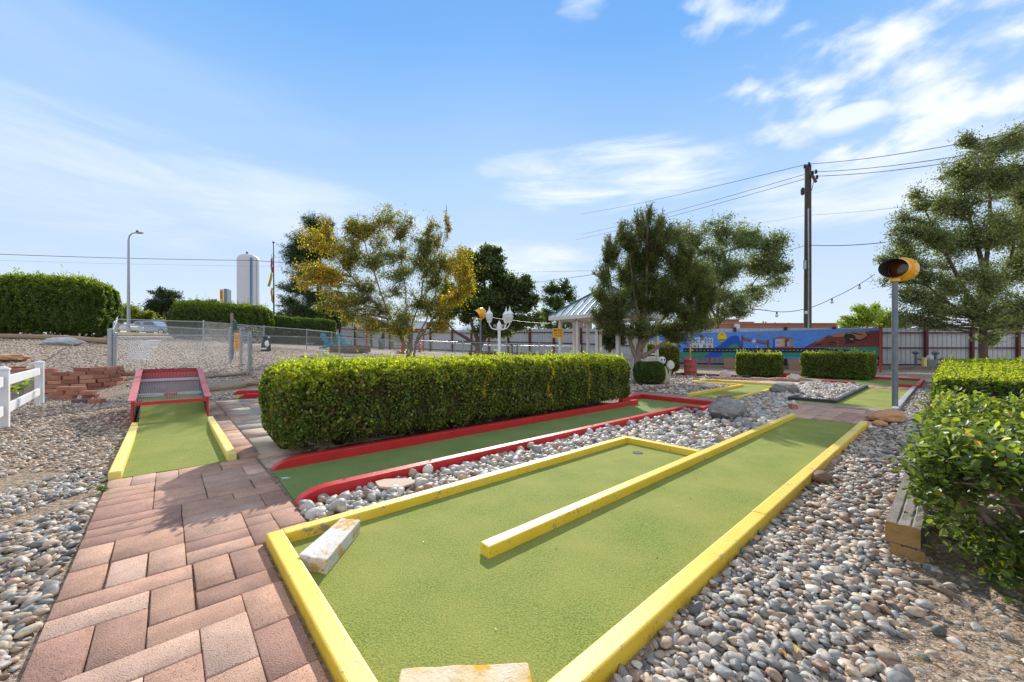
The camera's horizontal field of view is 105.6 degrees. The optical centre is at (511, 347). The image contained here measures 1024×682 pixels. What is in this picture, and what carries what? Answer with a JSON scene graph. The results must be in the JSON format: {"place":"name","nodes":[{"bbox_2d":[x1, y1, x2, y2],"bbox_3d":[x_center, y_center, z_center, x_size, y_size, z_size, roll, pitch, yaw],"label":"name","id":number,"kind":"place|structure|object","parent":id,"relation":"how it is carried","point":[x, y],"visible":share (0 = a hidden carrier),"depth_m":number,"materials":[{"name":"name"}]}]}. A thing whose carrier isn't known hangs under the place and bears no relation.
{"place":"outdoors","nodes":[
{"label":"outdoors","id":0,"kind":"place"},
{"bbox_2d":[0,254,283,262],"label":"overhead wire","id":1,"kind":"object","parent":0,"point":[137,258],"visible":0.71,"depth_m":44.32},
{"bbox_2d":[20,544,328,681],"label":"brick path","id":2,"kind":"structure","parent":0,"point":[246,625],"depth_m":1.67,"materials":[{"name":"brick"}]},
{"bbox_2d":[55,457,305,602],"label":"brick path","id":3,"kind":"structure","parent":0,"point":[235,511],"depth_m":2.74,"materials":[{"name":"brick"}]},
{"bbox_2d":[217,420,259,459],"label":"brick path","id":4,"kind":"structure","parent":0,"point":[243,447],"depth_m":5.06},
{"bbox_2d":[216,398,409,468],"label":"flagstone path","id":5,"kind":"structure","parent":0,"point":[243,415],"depth_m":5.36,"materials":[{"name":"stone"}]},
{"bbox_2d":[0,333,1023,681],"bbox_3d":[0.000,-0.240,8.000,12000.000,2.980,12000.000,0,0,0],"label":"ground","id":6,"kind":"structure","parent":0,"point":[970,669],"depth_m":2.19,"materials":[{"name":"gravel"}]},
{"bbox_2d":[0,353,31,361],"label":"boulder","id":7,"kind":"object","parent":6,"relation":"on","point":[6,357],"visible":0.92,"depth_m":12.22,"materials":[{"name":"beige stone"}]},
{"bbox_2d":[10,377,33,395],"bbox_3d":[-11.191,0.822,8.754,0.705,0.563,0.576,0,0,31],"label":"vine plant","id":8,"kind":"object","parent":6,"relation":"on","point":[17,388],"visible":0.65,"depth_m":8.81,"materials":[{"name":"green plant"}]},
{"bbox_2d":[0,360,44,428],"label":"rail fence","id":9,"kind":"object","parent":6,"relation":"on","point":[7,405],"visible":0.94,"depth_m":6.69,"materials":[{"name":"white plastic"}]},
{"bbox_2d":[0,334,106,343],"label":"timber","id":10,"kind":"object","parent":6,"relation":"on","point":[44,337],"visible":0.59,"depth_m":18.17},
{"bbox_2d":[0,469,108,681],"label":"river pebbles","id":11,"kind":"object","parent":6,"relation":"on","point":[46,566],"visible":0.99,"depth_m":2.38,"materials":[{"name":"gravel"}]},
{"bbox_2d":[0,264,124,337],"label":"tall hedge","id":12,"kind":"object","parent":6,"relation":"on","point":[62,304],"visible":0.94,"depth_m":20.20,"materials":[{"name":"green plant"}]},
{"bbox_2d":[41,337,84,345],"bbox_3d":[-19.435,-0.235,16.828,1.760,0.442,0.681,0,0,0],"label":"boulder","id":13,"kind":"object","parent":6,"relation":"on","point":[70,341],"visible":0.75,"depth_m":16.61,"materials":[{"name":"stone"}]},
{"bbox_2d":[0,398,130,472],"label":"river pebbles","id":14,"kind":"object","parent":6,"relation":"on","point":[66,405],"visible":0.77,"depth_m":5.56,"materials":[{"name":"gravel"}]},
{"bbox_2d":[9,366,126,394],"bbox_3d":[-12.469,0.890,10.700,3.286,0.721,2.400,0,0,0],"label":"brick planter","id":15,"kind":"object","parent":6,"relation":"on","point":[92,378],"visible":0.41,"depth_m":10.11,"materials":[{"name":"brick"}]},
{"bbox_2d":[86,322,143,333],"bbox_3d":[-35.256,-1.870,34.000,4.410,1.449,1.880,0,0,0],"label":"parked car","id":16,"kind":"object","parent":6,"relation":"on","point":[134,329],"visible":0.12,"depth_m":34.12,"materials":[{"name":"white metal"}]},
{"bbox_2d":[127,230,143,331],"bbox_3d":[-31.041,-5.352,32.000,1.354,8.554,0.320,0,0,0],"label":"street lamp","id":17,"kind":"object","parent":6,"relation":"on","point":[128,276],"visible":0.95,"depth_m":31.94,"materials":[{"name":"metal"}]},
{"bbox_2d":[121,302,165,332],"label":"distant tree","id":18,"kind":"object","parent":6,"relation":"on","point":[135,313],"visible":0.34,"depth_m":54.86,"materials":[{"name":"green plant"}]},
{"bbox_2d":[134,321,166,332],"bbox_3d":[-36.698,-1.954,40.000,4.410,1.449,1.880,0,0,0],"label":"parked car","id":19,"kind":"object","parent":6,"relation":"on","point":[151,323],"visible":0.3,"depth_m":39.24,"materials":[{"name":"metal"}]},
{"bbox_2d":[138,286,185,333],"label":"distant pine","id":20,"kind":"object","parent":6,"relation":"on","point":[167,297],"visible":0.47,"depth_m":69.63,"materials":[{"name":"green plant"}]},
{"bbox_2d":[108,368,236,480],"bbox_3d":[-5.338,0.865,6.105,1.039,0.830,5.811,0,0,-42],"label":"ramp course","id":21,"kind":"object","parent":6,"relation":"on","point":[172,426],"visible":0.97,"depth_m":5.72,"materials":[{"name":"carpet"}]},
{"bbox_2d":[113,321,231,363],"bbox_3d":[-11.643,-0.117,13.459,3.131,1.452,0.103,0,0,-34],"label":"chain link fence","id":22,"kind":"object","parent":6,"relation":"on","point":[230,343],"visible":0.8,"depth_m":13.56,"materials":[{"name":"metal"}]},
{"bbox_2d":[107,328,249,371],"bbox_3d":[-10.183,0.152,12.061,3.428,1.412,0.142,0,0,-32],"label":"chain link fence","id":23,"kind":"object","parent":6,"relation":"on","point":[110,339],"visible":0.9,"depth_m":11.65,"materials":[{"name":"metal"}]},
{"bbox_2d":[127,340,160,359],"bbox_3d":[-11.122,0.078,11.725,0.623,0.588,0.468,0,0,0],"label":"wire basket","id":24,"kind":"object","parent":23,"relation":"attached to","point":[146,342],"visible":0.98,"depth_m":11.59,"materials":[{"name":"grey metal"}]},
{"bbox_2d":[0,335,426,399],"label":"loose gravel","id":25,"kind":"structure","parent":6,"relation":"on","point":[26,352],"depth_m":15.18,"materials":[{"name":"gravel"}]},
{"bbox_2d":[166,296,274,342],"bbox_3d":[-19.334,-1.948,26.062,2.507,3.360,5.897,0,0,41],"label":"tall hedge","id":26,"kind":"object","parent":6,"relation":"on","point":[256,315],"visible":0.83,"depth_m":25.04,"materials":[{"name":"green plant"}]},
{"bbox_2d":[220,289,230,302],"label":"pole sign","id":27,"kind":"object","parent":6,"relation":"on","point":[227,295],"visible":0.52,"depth_m":69.06,"materials":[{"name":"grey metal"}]},
{"bbox_2d":[208,382,246,390],"bbox_3d":[-8.040,1.116,10.901,0.964,0.225,0.178,0,0,-38],"label":"timber","id":28,"kind":"object","parent":6,"relation":"on","point":[228,387],"visible":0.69,"depth_m":10.88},
{"bbox_2d":[205,372,250,377],"bbox_3d":[-8.980,0.873,12.199,1.282,0.157,0.099,0,0,-39],"label":"timber","id":29,"kind":"object","parent":6,"relation":"on","point":[224,375],"visible":0.82,"depth_m":12.18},
{"bbox_2d":[112,318,352,365],"bbox_3d":[-14.954,-0.312,19.360,7.818,2.210,16.349,0,0,0],"label":"chain link fence","id":30,"kind":"object","parent":6,"relation":"on","point":[115,326],"visible":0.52,"depth_m":19.80,"materials":[{"name":"metal"}]},
{"bbox_2d":[230,313,236,358],"bbox_3d":[-11.145,-0.447,15.554,0.335,1.849,0.091,0,0,24],"label":"yard sign","id":31,"kind":"object","parent":6,"relation":"on","point":[233,324],"visible":0.84,"depth_m":15.57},
{"bbox_2d":[230,390,258,398],"bbox_3d":[-5.808,1.190,10.060,3.007,0.120,0.946,0,0,-13],"label":"golf course","id":32,"kind":"object","parent":6,"relation":"on","point":[249,394],"visible":0.32,"depth_m":9.97,"materials":[{"name":"red paint"}]},
{"bbox_2d":[239,327,249,365],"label":"gate","id":33,"kind":"structure","parent":6,"relation":"on","point":[241,345],"depth_m":13.86,"materials":[{"name":"metal"}]},
{"bbox_2d":[237,252,259,338],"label":"water tower","id":34,"kind":"structure","parent":6,"relation":"on","point":[248,280],"depth_m":93.03,"materials":[{"name":"metal"}]},
{"bbox_2d":[260,334,270,350],"bbox_3d":[-12.865,-0.251,20.297,0.484,0.896,0.466,0,0,0],"label":"dog statue","id":35,"kind":"object","parent":6,"relation":"on","point":[264,342],"visible":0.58,"depth_m":20.17,"materials":[{"name":"white ceramic"}]},
{"bbox_2d":[272,241,274,312],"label":"flagpole","id":36,"kind":"object","parent":6,"relation":"on","point":[273,242],"visible":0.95,"depth_m":59.93,"materials":[{"name":"metal"}]},
{"bbox_2d":[262,315,336,345],"bbox_3d":[-16.886,-1.402,31.155,2.069,2.604,5.569,0,0,31],"label":"tall hedge","id":37,"kind":"object","parent":6,"relation":"on","point":[310,324],"visible":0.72,"depth_m":30.43,"materials":[{"name":"green plant"}]},
{"bbox_2d":[271,209,361,343],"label":"pine tree","id":38,"kind":"object","parent":6,"relation":"on","point":[294,307],"visible":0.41,"depth_m":41.30,"materials":[{"name":"green plant"}]},
{"bbox_2d":[320,333,337,348],"bbox_3d":[-12.546,-0.436,26.500,1.011,1.095,0.820,0,0,0],"label":"garden chair","id":39,"kind":"object","parent":6,"relation":"on","point":[330,343],"visible":0.83,"depth_m":26.33,"materials":[{"name":"teal plastic"}]},
{"bbox_2d":[329,346,370,351],"bbox_3d":[-10.197,0.095,24.500,2.432,0.403,2.432,0,0,0],"label":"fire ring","id":40,"kind":"object","parent":6,"relation":"on","point":[347,349],"visible":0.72,"depth_m":23.44,"materials":[{"name":"grey concrete"}]},
{"bbox_2d":[286,201,482,357],"bbox_3d":[-5.945,-3.123,18.553,9.783,7.908,2.644,0,0,0],"label":"locust tree","id":41,"kind":"object","parent":6,"relation":"on","point":[432,309],"visible":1,"depth_m":18.43,"materials":[{"name":"green plant"}]},
{"bbox_2d":[389,321,426,328],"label":"building","id":42,"kind":"structure","parent":6,"relation":"on","point":[418,325],"depth_m":62.00,"materials":[{"name":"white paint"}]},
{"bbox_2d":[249,332,580,371],"bbox_3d":[-3.364,0.263,18.567,15.234,1.571,3.268,0,0,-34],"label":"chain link fence","id":43,"kind":"object","parent":6,"relation":"on","point":[370,350],"visible":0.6,"depth_m":17.73,"materials":[{"name":"metal"}]},
{"bbox_2d":[258,344,630,451],"bbox_3d":[-0.347,0.613,6.853,6.933,1.347,1.621,0,0,-41],"label":"clipped hedge","id":44,"kind":"object","parent":6,"relation":"on","point":[319,399],"visible":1,"depth_m":5.22,"materials":[{"name":"green plant"}]},
{"bbox_2d":[373,339,572,353],"bbox_3d":[-2.986,0.123,30.354,16.199,1.579,1.786,0,0,11],"label":"chain link fence","id":45,"kind":"object","parent":6,"relation":"on","point":[454,348],"visible":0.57,"depth_m":30.98,"materials":[{"name":"metal"}]},
{"bbox_2d":[474,308,485,352],"bbox_3d":[-1.388,-0.365,16.810,0.538,2.721,0.497,0,0,-26],"label":"signal light","id":46,"kind":"object","parent":6,"relation":"on","point":[480,313],"visible":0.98,"depth_m":16.73,"materials":[{"name":"yellow metal"}]},
{"bbox_2d":[435,241,546,356],"bbox_3d":[-1.671,-3.309,27.048,8.308,8.151,3.679,0,0,0],"label":"mulberry tree","id":47,"kind":"object","parent":6,"relation":"on","point":[501,292],"visible":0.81,"depth_m":26.66,"materials":[{"name":"green plant"}]},
{"bbox_2d":[271,394,712,505],"bbox_3d":[0.832,1.209,6.189,7.942,0.143,1.950,0,0,-42],"label":"golf course","id":48,"kind":"object","parent":6,"relation":"on","point":[330,472],"visible":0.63,"depth_m":4.69,"materials":[{"name":"red paint"}]},
{"bbox_2d":[486,306,512,355],"bbox_3d":[-0.366,0.017,11.440,0.813,2.466,0.504,0,0,0],"label":"lamp post","id":49,"kind":"object","parent":6,"relation":"on","point":[508,317],"visible":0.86,"depth_m":11.35,"materials":[{"name":"white metal"}]},
{"bbox_2d":[0,387,1016,671],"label":"fallen leaves","id":50,"kind":"object","parent":6,"relation":"on","point":[780,649],"visible":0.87,"depth_m":2.16,"materials":[{"name":"brown plant"}]},
{"bbox_2d":[298,427,747,521],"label":"landscape rocks","id":51,"kind":"object","parent":6,"relation":"on","point":[373,493],"visible":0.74,"depth_m":3.97,"materials":[{"name":"gravel"}]},
{"bbox_2d":[375,478,414,488],"bbox_3d":[-1.028,1.186,3.383,0.350,0.018,0.236,0,0,0],"label":"flat stone","id":52,"kind":"object","parent":51,"relation":"on","point":[389,483],"visible":0.93,"depth_m":3.38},
{"bbox_2d":[537,278,579,328],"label":"broadleaf tree","id":53,"kind":"object","parent":6,"relation":"on","point":[557,302],"visible":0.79,"depth_m":49.56,"materials":[{"name":"green plant"}]},
{"bbox_2d":[266,413,868,681],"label":"golf course","id":54,"kind":"object","parent":6,"relation":"on","point":[602,592],"visible":0.96,"depth_m":2.31,"materials":[{"name":"carpet"}]},
{"bbox_2d":[299,518,359,574],"bbox_3d":[-1.100,1.198,2.374,0.180,0.092,0.520,0,0,0],"label":"stone block","id":55,"kind":"object","parent":54,"relation":"on","point":[323,553],"depth_m":2.27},
{"bbox_2d":[399,663,531,681],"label":"stone block","id":56,"kind":"object","parent":54,"relation":"on","point":[514,672],"depth_m":1.37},
{"bbox_2d":[548,286,668,380],"bbox_3d":[3.914,-0.656,15.806,3.495,3.852,3.495,0,0,-42],"label":"gazebo","id":57,"kind":"object","parent":6,"relation":"on","point":[578,309],"visible":0.24,"depth_m":15.35,"materials":[{"name":"wood"}]},
{"bbox_2d":[553,328,562,337],"bbox_3d":[1.778,-0.558,15.076,0.410,0.370,0.072,0,0,0],"label":"notice sign","id":58,"kind":"object","parent":57,"relation":"attached to","point":[557,332],"visible":1,"depth_m":15.04,"materials":[{"name":"yellow metal"}]},
{"bbox_2d":[593,329,627,352],"bbox_3d":[5.752,-0.233,22.596,1.986,2.763,1.336,0,0,37],"label":"broadleaf tree","id":59,"kind":"object","parent":6,"relation":"on","point":[608,342],"visible":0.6,"depth_m":22.34,"materials":[{"name":"green plant"}]},
{"bbox_2d":[632,360,665,384],"bbox_3d":[4.525,0.861,12.841,1.073,0.851,1.028,0,0,0],"label":"round bush","id":60,"kind":"object","parent":6,"relation":"on","point":[651,372],"visible":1,"depth_m":12.52,"materials":[{"name":"green plant"}]},
{"bbox_2d":[635,385,674,391],"bbox_3d":[4.211,1.222,11.340,2.166,0.112,0.174,0,0,-40],"label":"brick edging","id":61,"kind":"object","parent":6,"relation":"on","point":[654,388],"visible":0.52,"depth_m":11.16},
{"bbox_2d":[584,202,727,382],"bbox_3d":[4.905,-1.903,13.477,4.887,6.449,2.656,0,0,0],"label":"cedar tree","id":62,"kind":"object","parent":6,"relation":"on","point":[639,280],"visible":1,"depth_m":13.10,"materials":[{"name":"green plant"}]},
{"bbox_2d":[719,274,874,316],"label":"string lights","id":63,"kind":"object","parent":62,"relation":"hanging from","point":[806,312],"visible":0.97,"depth_m":15.27,"materials":[{"name":"plastic"}]},
{"bbox_2d":[642,342,679,373],"bbox_3d":[6.814,0.504,17.999,1.781,1.507,1.512,0,0,0],"label":"berry bush","id":64,"kind":"object","parent":6,"relation":"on","point":[668,351],"visible":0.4,"depth_m":17.42,"materials":[{"name":"green plant"}]},
{"bbox_2d":[628,373,731,395],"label":"landscape rocks","id":65,"kind":"object","parent":6,"relation":"on","point":[679,380],"visible":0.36,"depth_m":12.20,"materials":[{"name":"stone"}]},
{"bbox_2d":[658,356,668,383],"bbox_3d":[5.095,0.777,13.200,0.459,0.945,0.459,0,0,0],"label":"lawn ornament","id":66,"kind":"object","parent":65,"relation":"on","point":[662,359],"visible":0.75,"depth_m":13.08,"materials":[{"name":"white plastic"}]},
{"bbox_2d":[684,359,696,375],"bbox_3d":[7.743,0.890,16.852,0.524,0.720,0.524,0,0,0],"label":"barrel","id":67,"kind":"object","parent":65,"relation":"on","point":[690,367],"visible":0.91,"depth_m":16.64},
{"bbox_2d":[337,326,1023,365],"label":"metal fence","id":68,"kind":"object","parent":6,"relation":"on","point":[954,344],"visible":0.32,"depth_m":23.91,"materials":[{"name":"grey metal"}]},
{"bbox_2d":[700,382,715,388],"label":"boulder","id":69,"kind":"object","parent":6,"relation":"on","point":[704,385],"visible":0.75,"depth_m":11.66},
{"bbox_2d":[675,372,751,377],"bbox_3d":[8.666,1.214,16.453,0.600,0.131,3.300,0,0,-42],"label":"golf course","id":70,"kind":"object","parent":6,"relation":"on","point":[702,374],"visible":0.46,"depth_m":16.46,"materials":[{"name":"black paint"}]},
{"bbox_2d":[707,397,746,419],"bbox_3d":[3.766,1.081,6.782,0.847,0.411,0.486,0,0,-41],"label":"boulder","id":71,"kind":"object","parent":6,"relation":"on","point":[726,408],"visible":0.83,"depth_m":6.59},
{"bbox_2d":[724,358,735,367],"bbox_3d":[12.852,0.926,22.893,0.617,0.617,0.020,0,0,32],"label":"plywood panel","id":72,"kind":"object","parent":6,"relation":"on","point":[729,362],"visible":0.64,"depth_m":22.90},
{"bbox_2d":[599,381,861,433],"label":"landscape rocks","id":73,"kind":"object","parent":6,"relation":"on","point":[752,417],"visible":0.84,"depth_m":6.89,"materials":[{"name":"stone"}]},
{"bbox_2d":[687,379,774,398],"bbox_3d":[6.179,1.224,11.684,4.951,0.113,2.629,0,0,-42],"label":"golf course","id":74,"kind":"object","parent":6,"relation":"on","point":[738,389],"visible":0.54,"depth_m":11.16,"materials":[{"name":"carpet"}]},
{"bbox_2d":[664,209,798,328],"bbox_3d":[14.901,-4.102,26.951,10.129,10.778,3.762,0,0,0],"label":"elm tree","id":75,"kind":"object","parent":6,"relation":"on","point":[729,270],"visible":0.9,"depth_m":26.71,"materials":[{"name":"green plant"}]},
{"bbox_2d":[697,376,787,380],"bbox_3d":[8.925,1.201,14.852,3.331,0.157,0.678,0,0,18],"label":"brick edging","id":76,"kind":"object","parent":6,"relation":"on","point":[757,378],"visible":0.58,"depth_m":14.56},
{"bbox_2d":[676,321,837,328],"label":"building","id":77,"kind":"structure","parent":6,"relation":"on","point":[773,325],"depth_m":44.00,"materials":[{"name":"brown paint"}]},
{"bbox_2d":[735,345,783,376],"bbox_3d":[10.703,0.594,16.839,1.812,1.380,1.225,0,0,36],"label":"clipped hedge","id":78,"kind":"object","parent":6,"relation":"on","point":[757,363],"visible":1,"depth_m":16.41,"materials":[{"name":"green plant"}]},
{"bbox_2d":[648,328,881,371],"bbox_3d":[13.579,0.168,22.485,11.552,2.283,0.174,0,0,32],"label":"painted mural","id":79,"kind":"object","parent":6,"relation":"on","point":[792,344],"visible":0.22,"depth_m":21.43,"materials":[{"name":"paint"}]},
{"bbox_2d":[610,529,934,681],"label":"river pebbles","id":80,"kind":"object","parent":6,"relation":"on","point":[849,574],"visible":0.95,"depth_m":1.78,"materials":[{"name":"stone"}]},
{"bbox_2d":[769,382,799,393],"bbox_3d":[7.309,1.109,10.411,0.727,0.323,0.464,0,0,0],"label":"boulder","id":81,"kind":"object","parent":6,"relation":"on","point":[793,388],"visible":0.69,"depth_m":10.27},
{"bbox_2d":[786,374,801,381],"bbox_3d":[10.218,1.123,14.101,0.493,0.339,0.451,0,0,0],"label":"boulder","id":82,"kind":"object","parent":6,"relation":"on","point":[794,378],"visible":0.84,"depth_m":13.98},
{"bbox_2d":[789,359,799,369],"bbox_3d":[15.457,0.933,21.266,0.485,0.720,0.020,0,0,32],"label":"plywood panel","id":83,"kind":"object","parent":6,"relation":"on","point":[794,364],"visible":0.79,"depth_m":21.25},
{"bbox_2d":[680,364,937,369],"bbox_3d":[17.129,1.160,22.447,13.829,0.200,1.322,0,0,12],"label":"timber edging","id":84,"kind":"object","parent":6,"relation":"on","point":[883,367],"visible":0.25,"depth_m":21.63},
{"bbox_2d":[800,162,818,327],"bbox_3d":[20.062,-5.603,26.206,0.977,13.707,0.825,0,0,-35],"label":"utility pole","id":85,"kind":"object","parent":6,"relation":"on","point":[805,190],"visible":0.93,"depth_m":26.34,"materials":[{"name":"brown wood"}]},
{"bbox_2d":[576,150,1023,239],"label":"overhead wire","id":86,"kind":"object","parent":85,"relation":"attached to","point":[858,173],"visible":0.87,"depth_m":21.87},
{"bbox_2d":[584,131,1023,213],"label":"overhead wire","id":87,"kind":"object","parent":85,"relation":"attached to","point":[851,160],"visible":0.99,"depth_m":21.74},
{"bbox_2d":[585,145,1022,233],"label":"overhead wire","id":88,"kind":"object","parent":85,"relation":"attached to","point":[865,168],"visible":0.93,"depth_m":21.21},
{"bbox_2d":[811,470,832,483],"bbox_3d":[2.865,1.203,3.595,0.148,0.115,0.156,0,0,-34],"label":"boulder","id":89,"kind":"object","parent":6,"relation":"on","point":[821,476],"visible":0.95,"depth_m":3.56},
{"bbox_2d":[799,342,876,379],"bbox_3d":[13.080,0.512,15.639,1.322,1.564,2.259,0,0,-33],"label":"clipped hedge","id":90,"kind":"object","parent":6,"relation":"on","point":[854,365],"visible":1,"depth_m":15.14,"materials":[{"name":"green plant"}]},
{"bbox_2d":[752,373,924,387],"bbox_3d":[11.737,1.214,15.367,3.650,0.133,6.202,0,0,-42],"label":"golf course","id":91,"kind":"object","parent":6,"relation":"on","point":[902,382],"visible":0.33,"depth_m":13.91,"materials":[{"name":"red paint"}]},
{"bbox_2d":[788,385,916,410],"bbox_3d":[9.178,1.224,10.280,6.531,0.113,1.891,0,0,-42],"label":"golf course","id":92,"kind":"object","parent":6,"relation":"on","point":[864,397],"visible":0.78,"depth_m":9.06,"materials":[{"name":"carpet"}]},
{"bbox_2d":[835,301,912,327],"bbox_3d":[35.393,-1.617,37.881,7.838,5.879,4.032,0,0,0],"label":"bright shrub tree","id":93,"kind":"object","parent":6,"relation":"on","point":[873,315],"visible":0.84,"depth_m":37.36,"materials":[{"name":"green plant"}]},
{"bbox_2d":[871,420,887,427],"bbox_3d":[5.755,1.201,6.067,0.224,0.127,0.187,0,0,0],"label":"boulder","id":94,"kind":"object","parent":6,"relation":"on","point":[881,423],"visible":0.78,"depth_m":6.03,"materials":[{"name":"beige stone"}]},
{"bbox_2d":[865,409,905,422],"bbox_3d":[6.208,1.142,6.466,0.659,0.235,0.424,0,0,0],"label":"boulder","id":95,"kind":"object","parent":6,"relation":"on","point":[891,415],"visible":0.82,"depth_m":6.33,"materials":[{"name":"orange stone"}]},
{"bbox_2d":[762,388,1022,533],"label":"river pebbles","id":96,"kind":"object","parent":6,"relation":"on","point":[892,450],"visible":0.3,"depth_m":3.42,"materials":[{"name":"gravel"}]},
{"bbox_2d":[878,257,919,406],"bbox_3d":[7.763,-0.275,7.765,0.556,3.049,0.473,0,0,-25],"label":"signal light","id":97,"kind":"object","parent":6,"relation":"on","point":[895,270],"visible":0.99,"depth_m":7.74,"materials":[{"name":"grey metal"}]},
{"bbox_2d":[889,506,930,563],"bbox_3d":[3.285,1.222,3.138,2.601,0.115,0.154,0,0,-42],"label":"railroad tie","id":98,"kind":"object","parent":6,"relation":"on","point":[913,554],"visible":0.07,"depth_m":2.28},
{"bbox_2d":[885,448,927,549],"bbox_3d":[3.293,1.104,3.158,2.619,0.126,0.156,0,0,-41],"label":"railroad tie","id":99,"kind":"object","parent":98,"relation":"on","point":[901,528],"visible":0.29,"depth_m":2.35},
{"bbox_2d":[926,355,936,365],"bbox_3d":[23.555,0.850,21.900,0.500,0.800,0.300,0,0,0],"label":"utility meter box","id":100,"kind":"object","parent":6,"relation":"on","point":[931,361],"visible":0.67,"depth_m":21.75,"materials":[{"name":"grey metal"}]},
{"bbox_2d":[912,579,973,611],"bbox_3d":[2.174,1.231,1.960,0.075,0.060,0.251,0,0,0],"label":"stick","id":101,"kind":"object","parent":6,"relation":"on","point":[940,587],"visible":1,"depth_m":1.95,"materials":[{"name":"wood"}]},
{"bbox_2d":[870,118,1023,358],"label":"elm tree","id":102,"kind":"object","parent":6,"relation":"on","point":[990,177],"visible":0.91,"depth_m":17.35,"materials":[{"name":"green plant"}]},
{"bbox_2d":[879,508,1023,681],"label":"dirt crumbs","id":103,"kind":"object","parent":6,"relation":"on","point":[978,639],"visible":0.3,"depth_m":1.74,"materials":[{"name":"soil"}]},
{"bbox_2d":[884,385,1023,604],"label":"leafy shrub","id":104,"kind":"object","parent":6,"relation":"on","point":[953,452],"visible":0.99,"depth_m":1.95,"materials":[{"name":"green plant"}]},
{"bbox_2d":[886,555,1023,681],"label":"scattered pebbles","id":105,"kind":"object","parent":6,"relation":"on","point":[938,630],"visible":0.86,"depth_m":1.71,"materials":[{"name":"stone"}]},
{"bbox_2d":[930,352,1023,400],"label":"clipped hedge","id":106,"kind":"object","parent":6,"relation":"on","point":[999,378],"visible":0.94,"depth_m":8.13,"materials":[{"name":"green plant"}]},
{"bbox_2d":[0,0,1023,333],"label":"sky","id":107,"kind":"structure","parent":0,"point":[204,129],"materials":[{"name":"blue"}]},
{"bbox_2d":[630,391,738,401],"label":"brick path","id":108,"kind":"structure","parent":0,"point":[679,396],"depth_m":9.89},
{"bbox_2d":[694,379,798,383],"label":"brick path","id":109,"kind":"structure","parent":0,"point":[763,381],"depth_m":13.98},
{"bbox_2d":[737,399,877,425],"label":"brick path","id":110,"kind":"structure","parent":0,"point":[849,415],"depth_m":7.21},
{"bbox_2d":[862,385,910,389],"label":"brick path","id":111,"kind":"structure","parent":0,"point":[887,387],"depth_m":11.91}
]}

